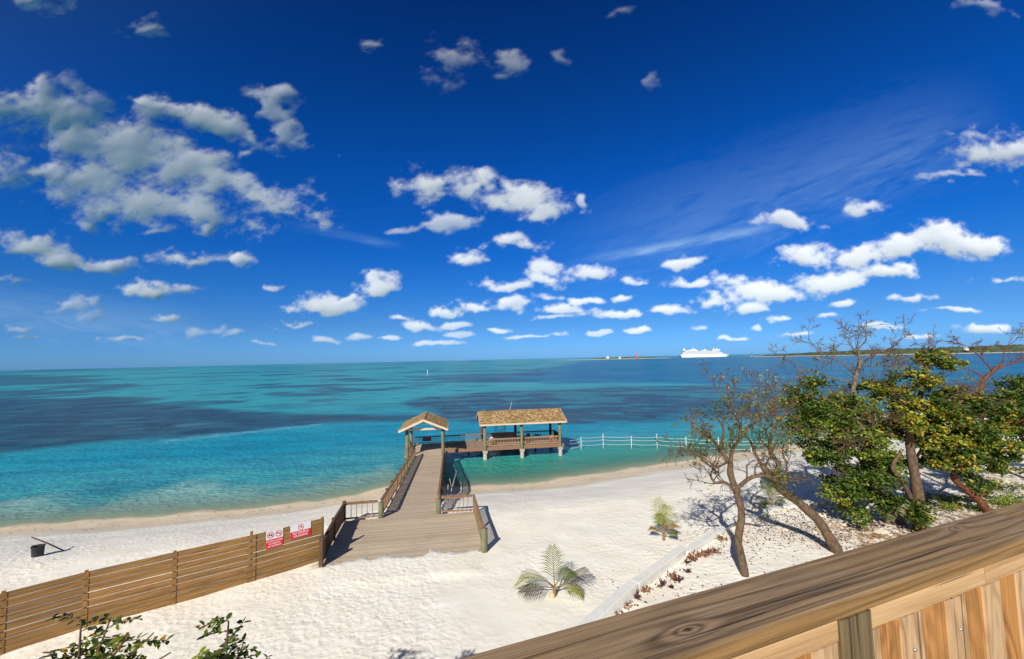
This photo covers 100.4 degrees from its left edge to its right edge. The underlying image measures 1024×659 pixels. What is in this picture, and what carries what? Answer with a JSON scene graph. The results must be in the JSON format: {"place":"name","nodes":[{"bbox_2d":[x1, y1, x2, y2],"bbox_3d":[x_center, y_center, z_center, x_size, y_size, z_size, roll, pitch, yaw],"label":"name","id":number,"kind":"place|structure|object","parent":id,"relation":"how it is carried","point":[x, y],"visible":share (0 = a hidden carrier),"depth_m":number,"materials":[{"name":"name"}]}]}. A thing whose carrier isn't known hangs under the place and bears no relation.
{"place":"outdoors","nodes":[
{"label":"outdoors","id":0,"kind":"place"},
{"bbox_2d":[0,411,1023,658],"bbox_3d":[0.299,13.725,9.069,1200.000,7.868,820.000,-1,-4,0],"label":"ground","id":1,"kind":"structure","parent":0,"point":[594,519],"depth_m":20.23,"materials":[{"name":"white sand"}]},
{"bbox_2d":[30,544,45,557],"bbox_3d":[-23.888,11.098,21.497,0.541,0.612,0.540,-1,-4,0],"label":"bucket","id":2,"kind":"object","parent":1,"relation":"on","point":[37,550],"visible":1,"depth_m":21.38,"materials":[{"name":"grey plastic"}]},
{"bbox_2d":[31,537,63,550],"bbox_3d":[-24.051,11.103,22.098,1.308,0.955,0.066,0,-4,-23],"label":"pole","id":3,"kind":"object","parent":1,"relation":"on","point":[47,543],"visible":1,"depth_m":22.09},
{"bbox_2d":[39,611,174,658],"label":"shrub","id":4,"kind":"object","parent":1,"relation":"on","point":[100,649],"visible":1,"depth_m":6.37,"materials":[{"name":"green plant"}]},
{"bbox_2d":[0,517,323,655],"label":"timber fence","id":5,"kind":"object","parent":1,"relation":"on","point":[134,606],"visible":0.88,"depth_m":16.12,"materials":[{"name":"brown wood"}]},
{"bbox_2d":[266,528,282,548],"bbox_3d":[-10.416,9.171,18.724,0.660,0.740,0.016,2,-5,-40],"label":"warning sign","id":6,"kind":"object","parent":5,"relation":"attached to","point":[274,538],"visible":1,"depth_m":18.72,"materials":[{"name":"white"}]},
{"bbox_2d":[290,521,310,539],"bbox_3d":[-9.608,9.130,19.404,0.860,0.600,0.018,2,-5,-40],"label":"warning sign","id":7,"kind":"object","parent":5,"relation":"attached to","point":[300,530],"visible":1,"depth_m":19.39,"materials":[{"name":"white"}]},
{"bbox_2d":[191,612,271,658],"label":"shrub","id":8,"kind":"object","parent":1,"relation":"on","point":[219,653],"visible":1,"depth_m":6.34,"materials":[{"name":"green plant"}]},
{"bbox_2d":[0,454,758,534],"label":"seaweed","id":9,"kind":"object","parent":1,"relation":"on","point":[321,505],"visible":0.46,"depth_m":37.21,"materials":[{"name":"brown plant"}]},
{"bbox_2d":[315,429,563,566],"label":"pier","id":10,"kind":"structure","parent":1,"relation":"on","point":[412,521],"depth_m":24.60,"materials":[{"name":"brown wood"}]},
{"bbox_2d":[398,411,447,469],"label":"gazebo","id":11,"kind":"object","parent":10,"relation":"on","point":[439,422],"visible":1,"depth_m":52.04,"materials":[{"name":"brown wood"}]},
{"bbox_2d":[476,408,566,459],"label":"pavilion","id":12,"kind":"structure","parent":10,"relation":"on","point":[515,418],"depth_m":57.44,"materials":[{"name":"brown wood"}]},
{"bbox_2d":[446,470,456,501],"bbox_3d":[-4.419,11.681,30.977,0.164,2.052,3.343,-2,-4,5],"label":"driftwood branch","id":13,"kind":"object","parent":1,"relation":"on","point":[451,487],"visible":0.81,"depth_m":30.90,"materials":[{"name":"grey wood"}]},
{"bbox_2d":[511,544,590,601],"bbox_3d":[1.544,9.475,16.658,3.210,1.945,1.842,-1,-4,0],"label":"young palm","id":14,"kind":"object","parent":1,"relation":"on","point":[552,594],"visible":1,"depth_m":16.61,"materials":[{"name":"green plant"}]},
{"bbox_2d":[623,601,634,609],"bbox_3d":[4.256,10.106,15.715,0.630,0.221,0.605,-1,-4,0],"label":"rosette plant","id":15,"kind":"object","parent":1,"relation":"on","point":[627,603],"visible":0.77,"depth_m":15.62,"materials":[{"name":"brown plant"}]},
{"bbox_2d":[634,589,640,599],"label":"rosette plant","id":16,"kind":"object","parent":1,"relation":"on","point":[637,596],"visible":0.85,"depth_m":16.19,"materials":[{"name":"brown plant"}]},
{"bbox_2d":[641,585,650,594],"bbox_3d":[5.184,10.171,16.705,0.561,0.271,0.596,0,-4,-13],"label":"rosette plant","id":17,"kind":"object","parent":1,"relation":"on","point":[643,589],"visible":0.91,"depth_m":16.65,"materials":[{"name":"brown plant"}]},
{"bbox_2d":[657,577,666,587],"bbox_3d":[6.032,10.163,17.044,0.410,0.474,0.720,-3,-4,24],"label":"rosette plant","id":18,"kind":"object","parent":1,"relation":"on","point":[662,583],"visible":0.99,"depth_m":17.06,"materials":[{"name":"brown plant"}]},
{"bbox_2d":[648,497,681,540],"bbox_3d":[7.700,9.563,21.546,1.779,2.181,1.364,-3,-4,18],"label":"young palm","id":19,"kind":"object","parent":1,"relation":"on","point":[661,514],"visible":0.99,"depth_m":21.52,"materials":[{"name":"green plant"}]},
{"bbox_2d":[667,570,683,580],"bbox_3d":[6.712,10.185,17.674,0.590,0.209,0.635,0,-4,-16],"label":"rosette plant","id":20,"kind":"object","parent":1,"relation":"on","point":[670,574],"visible":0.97,"depth_m":17.66,"materials":[{"name":"brown plant"}]},
{"bbox_2d":[672,575,683,581],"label":"rosette plant","id":21,"kind":"object","parent":1,"relation":"on","point":[676,578],"visible":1,"depth_m":17.43,"materials":[{"name":"brown plant"}]},
{"bbox_2d":[570,434,789,451],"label":"sea fence","id":22,"kind":"object","parent":1,"relation":"on","point":[718,440],"visible":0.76,"depth_m":60.08,"materials":[{"name":"grey"}]},
{"bbox_2d":[686,552,698,561],"bbox_3d":[8.095,10.278,19.208,0.536,0.323,0.661,-4,-5,36],"label":"rosette plant","id":23,"kind":"object","parent":1,"relation":"on","point":[690,556],"visible":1,"depth_m":19.19,"materials":[{"name":"brown plant"}]},
{"bbox_2d":[692,550,707,557],"bbox_3d":[8.627,10.275,19.516,0.718,0.303,0.470,-2,-4,13],"label":"rosette plant","id":24,"kind":"object","parent":1,"relation":"on","point":[700,554],"visible":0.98,"depth_m":19.46,"materials":[{"name":"brown plant"}]},
{"bbox_2d":[576,497,836,625],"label":"path","id":25,"kind":"structure","parent":1,"relation":"on","point":[617,600],"depth_m":18.14,"materials":[{"name":"white sand"}]},
{"bbox_2d":[701,549,714,555],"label":"rosette plant","id":26,"kind":"object","parent":1,"relation":"on","point":[706,551],"visible":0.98,"depth_m":19.66,"materials":[{"name":"brown plant"}]},
{"bbox_2d":[707,547,721,553],"bbox_3d":[9.450,10.277,19.899,0.663,0.247,0.613,-1,-4,0],"label":"rosette plant","id":27,"kind":"object","parent":1,"relation":"on","point":[714,549],"visible":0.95,"depth_m":19.85,"materials":[{"name":"brown plant"}]},
{"bbox_2d":[715,535,727,540],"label":"rosette plant","id":28,"kind":"object","parent":1,"relation":"on","point":[721,537],"visible":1,"depth_m":21.11,"materials":[{"name":"brown plant"}]},
{"bbox_2d":[655,360,815,576],"bbox_3d":[9.240,5.982,17.867,7.048,9.542,3.362,-1,-4,0],"label":"tree","id":29,"kind":"object","parent":1,"relation":"on","point":[738,535],"visible":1,"depth_m":17.76,"materials":[{"name":"brown plant"}]},
{"bbox_2d":[748,503,757,507],"bbox_3d":[14.644,10.698,25.767,0.655,0.351,0.499,1,-4,-26],"label":"stone","id":30,"kind":"object","parent":1,"relation":"on","point":[753,505],"visible":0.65,"depth_m":25.72,"materials":[{"name":"white stone"}]},
{"bbox_2d":[755,481,786,506],"bbox_3d":[15.308,9.926,25.306,2.069,1.647,1.594,-1,-4,0],"label":"young palm","id":31,"kind":"object","parent":1,"relation":"on","point":[769,491],"visible":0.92,"depth_m":25.33,"materials":[{"name":"green plant"}]},
{"bbox_2d":[734,365,842,553],"bbox_3d":[13.016,6.282,19.690,4.376,9.291,4.173,1,-4,-26],"label":"tree","id":32,"kind":"object","parent":1,"relation":"on","point":[832,543],"visible":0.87,"depth_m":19.65,"materials":[{"name":"brown plant"}]},
{"bbox_2d":[592,470,1023,605],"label":"leaf litter","id":33,"kind":"object","parent":1,"relation":"on","point":[871,526],"visible":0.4,"depth_m":22.47,"materials":[{"name":"brown plant"}]},
{"bbox_2d":[817,512,831,516],"bbox_3d":[17.563,10.519,24.112,0.812,0.412,0.511,-1,-4,0],"label":"stone","id":34,"kind":"object","parent":1,"relation":"on","point":[822,514],"visible":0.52,"depth_m":23.98,"materials":[{"name":"white stone"}]},
{"bbox_2d":[835,514,846,517],"bbox_3d":[18.409,10.483,23.853,0.704,0.335,0.479,-1,-4,0],"label":"stone","id":35,"kind":"object","parent":1,"relation":"on","point":[839,515],"visible":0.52,"depth_m":23.71,"materials":[{"name":"grey stone"}]},
{"bbox_2d":[836,519,848,525],"bbox_3d":[17.717,10.432,22.905,0.601,0.443,0.595,-5,-5,42],"label":"stone","id":36,"kind":"object","parent":1,"relation":"on","point":[843,522],"visible":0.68,"depth_m":22.80,"materials":[{"name":"white stone"}]},
{"bbox_2d":[768,310,922,529],"bbox_3d":[18.660,4.853,23.059,7.922,11.763,4.648,-1,-4,0],"label":"tree","id":37,"kind":"object","parent":1,"relation":"on","point":[874,476],"visible":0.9,"depth_m":22.55,"materials":[{"name":"green plant"}]},
{"bbox_2d":[873,529,887,534],"bbox_3d":[18.822,10.325,21.709,0.681,0.406,0.531,-1,-4,0],"label":"stone","id":38,"kind":"object","parent":1,"relation":"on","point":[882,532],"visible":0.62,"depth_m":21.56,"materials":[{"name":"beige stone"}]},
{"bbox_2d":[877,527,888,533],"bbox_3d":[18.847,10.327,21.750,0.556,0.505,0.500,-4,-5,31],"label":"stone","id":39,"kind":"object","parent":1,"relation":"on","point":[882,528],"visible":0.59,"depth_m":21.66,"materials":[{"name":"beige stone"}]},
{"bbox_2d":[808,324,1023,531],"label":"tree","id":40,"kind":"object","parent":1,"relation":"on","point":[980,442],"visible":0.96,"depth_m":21.75,"materials":[{"name":"green plant"}]},
{"bbox_2d":[856,480,1023,514],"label":"ground cover","id":41,"kind":"object","parent":1,"relation":"on","point":[997,501],"visible":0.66,"depth_m":25.62,"materials":[{"name":"green plant"}]},
{"bbox_2d":[950,492,963,496],"bbox_3d":[28.111,10.482,26.886,0.809,0.354,0.685,-3,-4,24],"label":"stone","id":42,"kind":"object","parent":1,"relation":"on","point":[957,494],"visible":0.55,"depth_m":26.81,"materials":[{"name":"white stone"}]},
{"bbox_2d":[925,323,1023,512],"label":"tree","id":43,"kind":"object","parent":1,"relation":"on","point":[982,487],"visible":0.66,"depth_m":24.68,"materials":[{"name":"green plant"}]},
{"bbox_2d":[987,370,1023,433],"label":"tree","id":44,"kind":"object","parent":1,"relation":"on","point":[1016,381],"visible":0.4,"depth_m":29.95,"materials":[{"name":"green plant"}]},
{"bbox_2d":[0,352,1023,515],"bbox_3d":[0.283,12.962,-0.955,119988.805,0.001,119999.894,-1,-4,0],"label":"sea","id":45,"kind":"structure","parent":0,"point":[81,439],"depth_m":103.48,"materials":[{"name":"liquid"}]},
{"bbox_2d":[475,402,527,440],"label":"motor boat","id":46,"kind":"object","parent":45,"relation":"on","point":[501,431],"visible":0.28,"depth_m":64.07,"materials":[{"name":"grey plastic"}]},
{"bbox_2d":[679,347,728,357],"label":"cruise ship","id":47,"kind":"object","parent":45,"relation":"on","point":[697,353],"visible":0.98,"depth_m":2681.02,"materials":[{"name":"white metal"}]},
{"bbox_2d":[0,0,1023,345],"bbox_3d":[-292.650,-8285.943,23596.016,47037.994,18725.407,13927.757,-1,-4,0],"label":"cloud","id":48,"kind":"structure","parent":0,"point":[128,150],"depth_m":22649.60,"materials":[{"name":"grey"}]},
{"bbox_2d":[0,0,1023,369],"label":"sky","id":49,"kind":"structure","parent":0,"point":[679,125],"materials":[{"name":"blue"}]},
{"bbox_2d":[582,357,657,359],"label":"island","id":50,"kind":"structure","parent":0,"point":[622,358],"depth_m":2499.88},
{"bbox_2d":[460,502,1023,658],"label":"balcony railing","id":51,"kind":"object","parent":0,"point":[953,590],"visible":1,"depth_m":0.93,"materials":[{"name":"brown wood"}]},
{"bbox_2d":[755,344,1023,356],"bbox_3d":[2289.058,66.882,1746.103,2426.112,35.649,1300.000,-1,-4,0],"label":"peninsula","id":52,"kind":"object","parent":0,"point":[1018,348],"visible":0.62,"depth_m":1409.72}
]}

